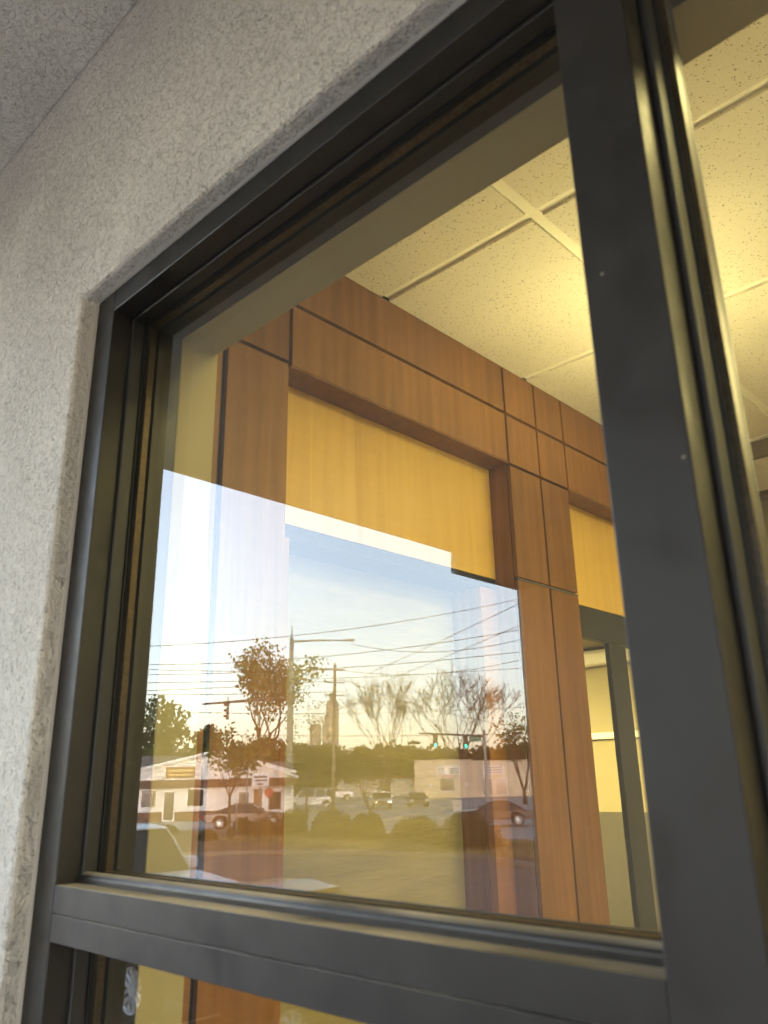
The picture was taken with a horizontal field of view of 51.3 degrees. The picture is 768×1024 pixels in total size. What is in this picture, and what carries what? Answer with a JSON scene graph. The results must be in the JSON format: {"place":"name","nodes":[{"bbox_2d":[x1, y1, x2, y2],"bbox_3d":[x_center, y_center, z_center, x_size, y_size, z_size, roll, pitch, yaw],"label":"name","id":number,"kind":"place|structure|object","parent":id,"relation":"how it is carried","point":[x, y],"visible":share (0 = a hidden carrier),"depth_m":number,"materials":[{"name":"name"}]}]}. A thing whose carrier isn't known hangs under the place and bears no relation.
{"place":"outdoors","nodes":[
{"label":"outdoors","id":0,"kind":"place"},
{"bbox_2d":[345,14,767,442],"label":"ceiling","id":1,"kind":"structure","parent":0,"point":[494,272],"depth_m":1.87,"materials":[{"name":"tile"}]},
{"bbox_2d":[750,438,767,500],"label":"ceiling grille","id":2,"kind":"object","parent":1,"relation":"attached to","point":[759,448],"visible":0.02,"depth_m":3.01,"materials":[{"name":"white paint"}]},
{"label":"floor","id":3,"kind":"structure","parent":0,"visible":0},
{"bbox_2d":[182,276,623,1023],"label":"wood panel wall","id":4,"kind":"structure","parent":3,"relation":"on","point":[412,562],"depth_m":1.93,"materials":[{"name":"brown wood"}]},
{"bbox_2d":[579,605,657,930],"bbox_3d":[1.019,1.749,2.448,0.030,2.811,1.379,-18,-25,41],"label":"door frame","id":5,"kind":"object","parent":4,"relation":"attached to","point":[607,630],"visible":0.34,"depth_m":2.49,"materials":[{"name":"grey metal"}]},
{"bbox_2d":[134,0,767,1023],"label":"interior window wall","id":6,"kind":"structure","parent":3,"relation":"on","point":[526,136],"depth_m":0.94,"materials":[{"name":"beige paint"}]},
{"bbox_2d":[582,639,660,930],"bbox_3d":[-0.901,1.921,3.846,4.786,3.450,3.720,-18,-25,41],"label":"yellow room","id":7,"kind":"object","parent":3,"relation":"on","point":[614,846],"depth_m":4.37,"materials":[{"name":"beige paint"}]},
{"bbox_2d":[761,500,767,538],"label":"back wall","id":8,"kind":"structure","parent":3,"relation":"on","point":[764,504],"depth_m":3.41,"materials":[{"name":"beige paint"}]},
{"label":"parking lot","id":9,"kind":"structure","parent":0,"visible":0},
{"bbox_2d":[0,0,467,1023],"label":"stucco wall","id":10,"kind":"structure","parent":9,"relation":"on","point":[162,124],"depth_m":0.98,"materials":[{"name":"grey paint"}]},
{"bbox_2d":[16,0,767,1023],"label":"storefront window","id":11,"kind":"structure","parent":10,"relation":"attached to","point":[108,918],"depth_m":0.54,"materials":[{"name":"brown metal"}]},
{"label":"porch floor","id":12,"kind":"structure","parent":9,"relation":"on","visible":0},
{"bbox_2d":[0,0,137,171],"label":"entrance porch","id":13,"kind":"object","parent":12,"relation":"on","point":[49,49],"depth_m":1.22,"materials":[{"name":"paint"}]}
]}

